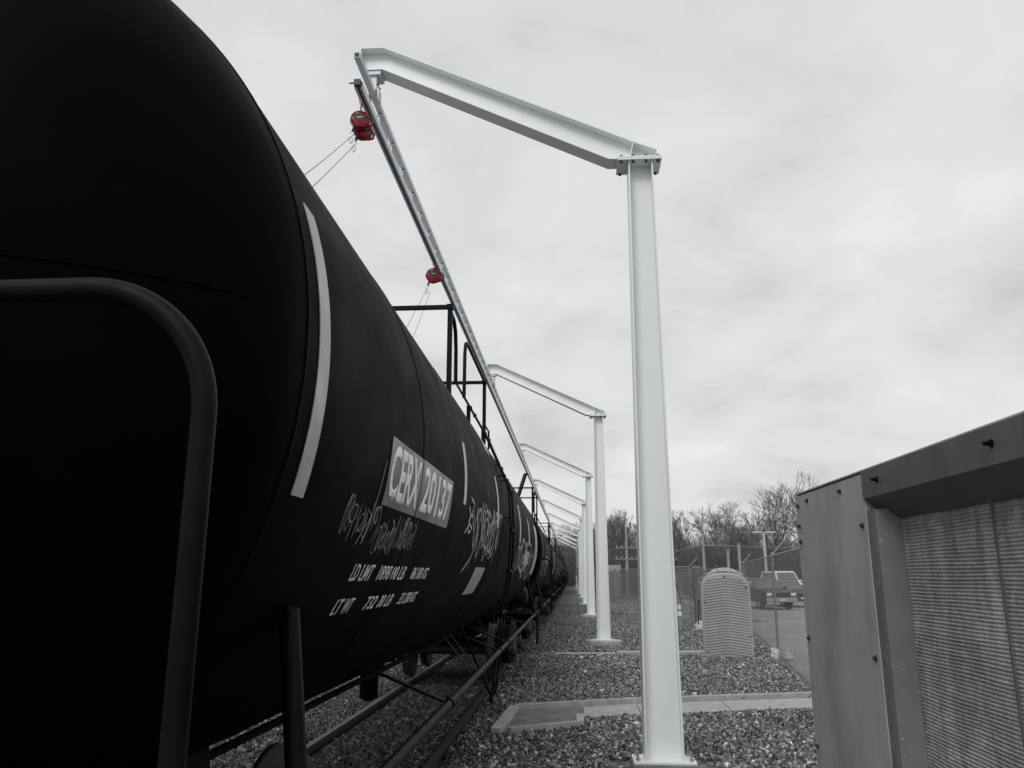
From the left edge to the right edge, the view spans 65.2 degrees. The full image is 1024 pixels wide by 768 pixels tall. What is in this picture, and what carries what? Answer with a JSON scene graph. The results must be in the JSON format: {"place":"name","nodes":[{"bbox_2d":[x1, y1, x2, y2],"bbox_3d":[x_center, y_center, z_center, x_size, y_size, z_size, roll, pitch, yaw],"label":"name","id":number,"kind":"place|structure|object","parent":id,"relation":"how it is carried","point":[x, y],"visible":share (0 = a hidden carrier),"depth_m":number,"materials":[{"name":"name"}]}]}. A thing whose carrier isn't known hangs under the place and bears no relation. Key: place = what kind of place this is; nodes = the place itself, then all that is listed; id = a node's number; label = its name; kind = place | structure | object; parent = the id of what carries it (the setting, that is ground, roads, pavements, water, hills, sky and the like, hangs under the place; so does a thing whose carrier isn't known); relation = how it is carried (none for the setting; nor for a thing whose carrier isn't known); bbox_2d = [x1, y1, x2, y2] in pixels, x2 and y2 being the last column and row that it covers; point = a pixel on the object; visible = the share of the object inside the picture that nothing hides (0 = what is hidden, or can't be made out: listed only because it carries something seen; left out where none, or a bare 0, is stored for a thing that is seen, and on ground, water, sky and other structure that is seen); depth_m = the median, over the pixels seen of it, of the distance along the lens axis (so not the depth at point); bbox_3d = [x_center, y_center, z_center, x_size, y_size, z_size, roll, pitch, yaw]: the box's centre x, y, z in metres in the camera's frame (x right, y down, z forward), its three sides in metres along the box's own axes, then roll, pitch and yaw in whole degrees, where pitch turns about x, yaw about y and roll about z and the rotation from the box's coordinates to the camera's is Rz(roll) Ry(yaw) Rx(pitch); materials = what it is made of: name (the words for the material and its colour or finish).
{"place":"outdoors","nodes":[
{"label":"outdoors","id":0,"kind":"place"},
{"bbox_2d":[213,586,565,767],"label":"track bed","id":1,"kind":"object","parent":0,"point":[313,753],"depth_m":10.89,"materials":[{"name":"grey gravel"}]},
{"bbox_2d":[307,615,542,767],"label":"railway track","id":2,"kind":"structure","parent":1,"relation":"on","point":[342,726],"depth_m":10.87,"materials":[{"name":"metal"}]},
{"bbox_2d":[0,0,551,767],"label":"tank car","id":3,"kind":"object","parent":2,"relation":"on","point":[252,472],"visible":1,"depth_m":1.99,"materials":[{"name":"black metal"}]},
{"bbox_2d":[484,473,561,642],"bbox_3d":[-0.167,5.834,27.715,3.526,5.163,19.890,-1,-13,4],"label":"tank car","id":4,"kind":"object","parent":2,"relation":"on","point":[539,579],"visible":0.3,"depth_m":22.48,"materials":[{"name":"black paint"}]},
{"bbox_2d":[528,523,564,608],"bbox_3d":[1.179,10.368,45.602,3.526,4.673,19.890,-1,-13,4],"label":"tank car","id":5,"kind":"object","parent":2,"relation":"on","point":[556,573],"visible":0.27,"depth_m":44.35,"materials":[{"name":"black paint"}]},
{"bbox_2d":[545,538,566,595],"bbox_3d":[2.525,14.663,63.547,3.526,4.673,19.890,-1,-13,4],"label":"tank car","id":6,"kind":"object","parent":2,"relation":"on","point":[562,567],"visible":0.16,"depth_m":62.60,"materials":[{"name":"black paint"}]},
{"bbox_2d":[553,546,565,592],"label":"tank car","id":7,"kind":"object","parent":2,"relation":"on","point":[563,565],"visible":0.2,"depth_m":80.83,"materials":[{"name":"black paint"}]},
{"bbox_2d":[557,552,568,582],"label":"tank car","id":8,"kind":"object","parent":2,"relation":"on","point":[564,577],"visible":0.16,"depth_m":99.03,"materials":[{"name":"black paint"}]},
{"bbox_2d":[172,0,1023,554],"label":"sky","id":9,"kind":"structure","parent":0,"point":[839,184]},
{"bbox_2d":[608,565,621,596],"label":"shed","id":10,"kind":"structure","parent":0,"point":[613,566],"depth_m":75.46,"materials":[{"name":"grey metal"}]},
{"bbox_2d":[441,586,817,767],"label":"gravel yard","id":11,"kind":"structure","parent":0,"point":[568,595],"depth_m":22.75,"materials":[{"name":"grey gravel"}]},
{"bbox_2d":[544,524,577,547],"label":"bare tree","id":12,"kind":"object","parent":11,"relation":"on","point":[560,534],"visible":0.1,"depth_m":186.66,"materials":[{"name":"grey plant"}]},
{"bbox_2d":[561,541,574,568],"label":"bare tree","id":13,"kind":"object","parent":11,"relation":"on","point":[568,549],"visible":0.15,"depth_m":159.66,"materials":[{"name":"grey plant"}]},
{"bbox_2d":[554,522,608,542],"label":"bare tree","id":14,"kind":"object","parent":11,"relation":"on","point":[577,531],"visible":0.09,"depth_m":172.77,"materials":[{"name":"grey plant"}]},
{"bbox_2d":[580,614,596,617],"bbox_3d":[3.822,11.183,38.554,1.080,0.139,1.080,-1,-13,4],"label":"concrete footing","id":15,"kind":"object","parent":11,"relation":"on","point":[585,616],"visible":0.59,"depth_m":38.09,"materials":[{"name":"grey concrete"}]},
{"bbox_2d":[519,443,596,614],"bbox_3d":[2.247,7.074,39.656,3.779,8.365,0.380,-1,-13,4],"label":"cantilever post","id":16,"kind":"object","parent":15,"relation":"on","point":[587,476],"visible":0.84,"depth_m":39.68,"materials":[{"name":"white metal"}]},
{"bbox_2d":[585,639,622,645],"bbox_3d":[2.680,7.538,23.326,1.080,0.139,1.080,-1,-13,4],"label":"concrete footing","id":17,"kind":"object","parent":11,"relation":"on","point":[616,642],"visible":0.76,"depth_m":22.91,"materials":[{"name":"grey concrete"}]},
{"bbox_2d":[487,364,614,640],"bbox_3d":[1.105,3.428,24.428,3.779,8.365,0.380,-1,-13,4],"label":"cantilever post","id":18,"kind":"object","parent":17,"relation":"on","point":[597,415],"visible":0.94,"depth_m":24.43,"materials":[{"name":"white metal"}]},
{"bbox_2d":[593,514,634,564],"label":"bare tree","id":19,"kind":"object","parent":11,"relation":"on","point":[609,523],"visible":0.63,"depth_m":91.58,"materials":[{"name":"grey plant"}]},
{"bbox_2d":[607,509,636,555],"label":"bare tree","id":20,"kind":"object","parent":11,"relation":"on","point":[624,521],"visible":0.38,"depth_m":95.36,"materials":[{"name":"grey plant"}]},
{"bbox_2d":[616,529,636,597],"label":"utility pole","id":21,"kind":"object","parent":11,"relation":"on","point":[626,547],"visible":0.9,"depth_m":72.75,"materials":[{"name":"grey wood"}]},
{"bbox_2d":[555,651,703,654],"bbox_3d":[2.985,6.864,20.406,3.808,0.090,0.399,0,-13,0],"label":"concrete strip","id":22,"kind":"object","parent":11,"relation":"on","point":[680,652],"visible":0.43,"depth_m":20.25,"materials":[{"name":"grey concrete"}]},
{"bbox_2d":[491,692,812,733],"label":"concrete kerb","id":23,"kind":"structure","parent":11,"relation":"on","point":[516,718],"depth_m":12.00,"materials":[{"name":"grey concrete"}]},
{"bbox_2d":[594,564,717,601],"bbox_3d":[10.843,15.067,60.502,9.438,2.764,0.179,-1,-13,4],"label":"fence","id":24,"kind":"object","parent":11,"relation":"on","point":[626,586],"visible":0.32,"depth_m":60.62,"materials":[{"name":"silver metal"}]},
{"bbox_2d":[630,756,698,767],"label":"concrete footing","id":25,"kind":"object","parent":11,"relation":"on","point":[632,765],"visible":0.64,"depth_m":7.93,"materials":[{"name":"grey concrete"}]},
{"bbox_2d":[360,47,696,765],"bbox_3d":[-0.037,-0.217,9.200,3.779,8.365,0.380,-1,-13,4],"label":"cantilever post","id":26,"kind":"object","parent":25,"relation":"on","point":[637,164],"visible":0.92,"depth_m":9.10,"materials":[{"name":"white metal"}]},
{"bbox_2d":[349,52,559,546],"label":"overhead rail","id":27,"kind":"object","parent":26,"relation":"hanging from","point":[382,130],"visible":0.98,"depth_m":13.15,"materials":[{"name":"grey metal"}]},
{"bbox_2d":[304,97,373,174],"bbox_3d":[-1.758,-2.344,7.425,0.290,3.423,4.011,0,-13,-1],"label":"safety reel","id":28,"kind":"object","parent":27,"relation":"hanging from","point":[360,120],"visible":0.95,"depth_m":9.56,"materials":[{"name":"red"}]},
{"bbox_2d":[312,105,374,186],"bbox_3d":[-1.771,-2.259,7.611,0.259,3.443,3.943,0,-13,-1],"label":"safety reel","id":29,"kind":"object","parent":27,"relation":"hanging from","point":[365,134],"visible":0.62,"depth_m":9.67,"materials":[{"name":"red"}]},
{"bbox_2d":[407,260,444,336],"bbox_3d":[-1.646,-1.121,12.707,0.348,3.303,3.498,-2,-14,8],"label":"safety reel","id":30,"kind":"object","parent":27,"relation":"hanging from","point":[433,275],"visible":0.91,"depth_m":14.53,"materials":[{"name":"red"}]},
{"bbox_2d":[675,574,683,618],"bbox_3d":[6.971,9.230,34.579,0.800,2.047,0.620,-1,-13,4],"label":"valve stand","id":31,"kind":"object","parent":11,"relation":"on","point":[680,593],"visible":0.3,"depth_m":34.45,"materials":[{"name":"grey metal"}]},
{"bbox_2d":[677,599,683,627],"bbox_3d":[6.315,8.659,30.136,0.340,1.090,0.340,-1,-13,4],"label":"traffic cone","id":32,"kind":"object","parent":11,"relation":"on","point":[679,618],"visible":0.84,"depth_m":30.04,"materials":[{"name":"plastic"}]},
{"bbox_2d":[674,557,697,624],"bbox_3d":[6.730,8.324,32.144,1.598,2.676,0.070,-1,-13,4],"label":"gate fence","id":33,"kind":"object","parent":11,"relation":"on","point":[689,594],"visible":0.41,"depth_m":32.14,"materials":[{"name":"silver metal"}]},
{"bbox_2d":[692,566,702,623],"bbox_3d":[7.343,8.357,31.471,0.430,2.342,0.420,-1,-13,4],"label":"gate post","id":34,"kind":"object","parent":11,"relation":"on","point":[697,573],"visible":0.77,"depth_m":31.38,"materials":[{"name":"grey metal"}]},
{"bbox_2d":[694,620,702,629],"bbox_3d":[7.005,8.842,29.362,0.668,0.368,0.595,-1,-13,4],"label":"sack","id":35,"kind":"object","parent":11,"relation":"on","point":[697,626],"visible":0.29,"depth_m":29.23,"materials":[{"name":"white plastic"}]},
{"bbox_2d":[698,568,754,656],"bbox_3d":[5.324,5.689,20.005,1.361,2.149,0.590,-3,-14,13],"label":"arched shelter","id":36,"kind":"object","parent":11,"relation":"on","point":[727,625],"visible":1,"depth_m":19.72,"materials":[{"name":"grey plastic"}]},
{"bbox_2d":[769,647,779,657],"bbox_3d":[6.358,6.501,19.360,0.247,0.249,0.262,11,-18,-39],"label":"sack","id":37,"kind":"object","parent":11,"relation":"on","point":[774,652],"visible":0.81,"depth_m":19.30,"materials":[{"name":"white plastic"}]},
{"bbox_2d":[742,535,810,685],"bbox_3d":[6.926,5.592,20.985,0.381,2.834,22.876,-3,-14,12],"label":"chain link fence","id":38,"kind":"object","parent":11,"relation":"on","point":[772,559],"visible":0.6,"depth_m":19.54,"materials":[{"name":"silver metal"}]},
{"bbox_2d":[794,411,1023,767],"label":"equipment enclosure","id":39,"kind":"object","parent":11,"relation":"on","point":[912,566],"visible":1,"depth_m":2.93,"materials":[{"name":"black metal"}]},
{"bbox_3d":[4.964,14.828,53.782,1.080,0.139,1.080,-1,-13,4],"label":"concrete footing","id":40,"kind":"object","parent":11,"relation":"on","visible":0},
{"bbox_2d":[533,479,586,603],"bbox_3d":[3.389,10.719,54.884,3.779,8.365,0.380,-1,-13,4],"label":"cantilever post","id":41,"kind":"object","parent":40,"relation":"on","point":[565,495],"visible":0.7,"depth_m":55.07,"materials":[{"name":"white metal"}]},
{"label":"concrete footing","id":42,"kind":"object","parent":11,"relation":"on","visible":0},
{"bbox_2d":[542,500,582,596],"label":"cantilever post","id":43,"kind":"object","parent":42,"relation":"on","point":[569,513],"visible":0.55,"depth_m":70.45,"materials":[{"name":"white metal"}]},
{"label":"concrete footing","id":44,"kind":"object","parent":11,"relation":"on","visible":0},
{"bbox_2d":[547,513,579,592],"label":"cantilever post","id":45,"kind":"object","parent":44,"relation":"on","point":[563,521],"visible":0.53,"depth_m":85.88,"materials":[{"name":"white metal"}]},
{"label":"concrete footing","id":46,"kind":"object","parent":11,"relation":"on","visible":0},
{"bbox_2d":[551,523,578,590],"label":"cantilever post","id":47,"kind":"object","parent":46,"relation":"on","point":[564,529],"visible":0.52,"depth_m":101.24,"materials":[{"name":"white metal"}]},
{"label":"concrete footing","id":48,"kind":"object","parent":11,"relation":"on","visible":0},
{"bbox_2d":[554,529,577,588],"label":"cantilever post","id":49,"kind":"object","parent":48,"relation":"on","point":[565,535],"visible":0.49,"depth_m":116.47,"materials":[{"name":"white metal"}]},
{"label":"concrete footing","id":50,"kind":"object","parent":11,"relation":"on","visible":0},
{"bbox_2d":[556,535,576,585],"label":"cantilever post","id":51,"kind":"object","parent":50,"relation":"on","point":[571,542],"visible":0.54,"depth_m":131.64,"materials":[{"name":"white metal"}]},
{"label":"concrete footing","id":52,"kind":"object","parent":11,"relation":"on","visible":0},
{"bbox_2d":[557,539,575,548],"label":"cantilever post","id":53,"kind":"object","parent":52,"relation":"on","point":[565,543],"visible":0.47,"depth_m":147.07,"materials":[{"name":"white metal"}]},
{"bbox_2d":[683,595,810,682],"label":"parking lot","id":54,"kind":"structure","parent":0,"point":[791,638],"depth_m":29.34,"materials":[{"name":"grey asphalt"}]},
{"bbox_2d":[691,521,714,575],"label":"utility pole","id":55,"kind":"object","parent":54,"relation":"on","point":[703,549],"visible":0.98,"depth_m":72.40,"materials":[{"name":"grey wood"}]},
{"bbox_2d":[564,530,767,558],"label":"overhead wires","id":56,"kind":"object","parent":55,"relation":"attached to","point":[696,546],"visible":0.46,"depth_m":72.44,"materials":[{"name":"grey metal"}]},
{"bbox_2d":[726,549,729,572],"bbox_3d":[11.845,10.710,43.561,0.180,3.350,0.180,-1,-13,4],"label":"sign post","id":57,"kind":"object","parent":54,"relation":"on","point":[728,558],"visible":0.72,"depth_m":43.77,"materials":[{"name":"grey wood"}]},
{"bbox_2d":[737,543,741,573],"bbox_3d":[12.344,10.462,43.170,0.180,3.650,0.180,-1,-13,4],"label":"sign post","id":58,"kind":"object","parent":54,"relation":"on","point":[739,558],"visible":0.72,"depth_m":43.35,"materials":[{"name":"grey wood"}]},
{"bbox_2d":[752,531,774,570],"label":"parking lamp","id":59,"kind":"object","parent":54,"relation":"on","point":[764,544],"visible":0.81,"depth_m":67.30,"materials":[{"name":"silver metal"}]},
{"bbox_2d":[747,578,797,608],"bbox_3d":[15.374,12.935,49.525,2.400,1.800,5.485,2,-14,-10],"label":"parked pickup","id":60,"kind":"object","parent":54,"relation":"on","point":[777,595],"visible":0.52,"depth_m":47.53,"materials":[{"name":"grey paint"}]},
{"bbox_2d":[761,571,803,600],"bbox_3d":[21.805,16.270,64.533,2.400,2.300,5.285,1,-13,-4],"label":"parked van","id":61,"kind":"object","parent":54,"relation":"on","point":[788,577],"visible":0.09,"depth_m":63.78,"materials":[{"name":"white paint"}]},
{"bbox_2d":[765,581,803,606],"bbox_3d":[18.028,13.827,52.824,2.300,1.600,4.885,2,-14,-8],"label":"parked pickup","id":62,"kind":"object","parent":54,"relation":"on","point":[797,590],"visible":0.04,"depth_m":51.98,"materials":[{"name":"grey paint"}]},
{"bbox_2d":[782,646,792,659],"bbox_3d":[6.613,6.437,19.188,0.240,0.314,0.293,3,-14,-11],"label":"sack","id":63,"kind":"object","parent":54,"relation":"on","point":[789,658],"visible":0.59,"depth_m":19.12,"materials":[{"name":"grey plastic"}]},
{"label":"ground","id":64,"kind":"structure","parent":0,"visible":0},
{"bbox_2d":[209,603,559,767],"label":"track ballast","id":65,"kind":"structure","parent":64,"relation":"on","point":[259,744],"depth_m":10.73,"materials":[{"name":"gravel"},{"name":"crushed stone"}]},
{"bbox_2d":[550,528,801,593],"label":"thicket","id":66,"kind":"object","parent":64,"relation":"on","point":[713,561],"visible":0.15,"depth_m":88.02,"materials":[{"name":"grey plant"}]},
{"bbox_2d":[672,517,696,555],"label":"bare tree","id":67,"kind":"object","parent":64,"relation":"on","point":[677,529],"visible":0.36,"depth_m":93.97,"materials":[{"name":"grey plant"}]},
{"bbox_2d":[672,506,745,559],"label":"bare tree","id":68,"kind":"object","parent":64,"relation":"on","point":[714,524],"visible":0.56,"depth_m":96.15,"materials":[{"name":"grey plant"}]},
{"bbox_2d":[703,501,779,563],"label":"bare tree","id":69,"kind":"object","parent":64,"relation":"on","point":[739,525],"visible":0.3,"depth_m":101.49,"materials":[{"name":"grey plant"}]},
{"bbox_2d":[726,525,761,562],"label":"bare tree","id":70,"kind":"object","parent":64,"relation":"on","point":[738,538],"visible":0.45,"depth_m":91.76,"materials":[{"name":"grey plant"}]},
{"bbox_2d":[728,520,798,564],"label":"bare tree","id":71,"kind":"object","parent":64,"relation":"on","point":[775,535],"visible":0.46,"depth_m":90.94,"materials":[{"name":"grey plant"}]},
{"bbox_2d":[749,483,802,544],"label":"bare tree","id":72,"kind":"object","parent":64,"relation":"on","point":[775,512],"visible":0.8,"depth_m":95.84,"materials":[{"name":"grey plant"}]},
{"bbox_2d":[754,470,817,531],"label":"bare tree","id":73,"kind":"object","parent":64,"relation":"on","point":[789,496],"visible":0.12,"depth_m":118.49,"materials":[{"name":"grey plant"}]},
{"bbox_2d":[780,512,798,544],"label":"bare tree","id":74,"kind":"object","parent":64,"relation":"on","point":[793,535],"visible":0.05,"depth_m":93.02,"materials":[{"name":"grey plant"}]}
]}

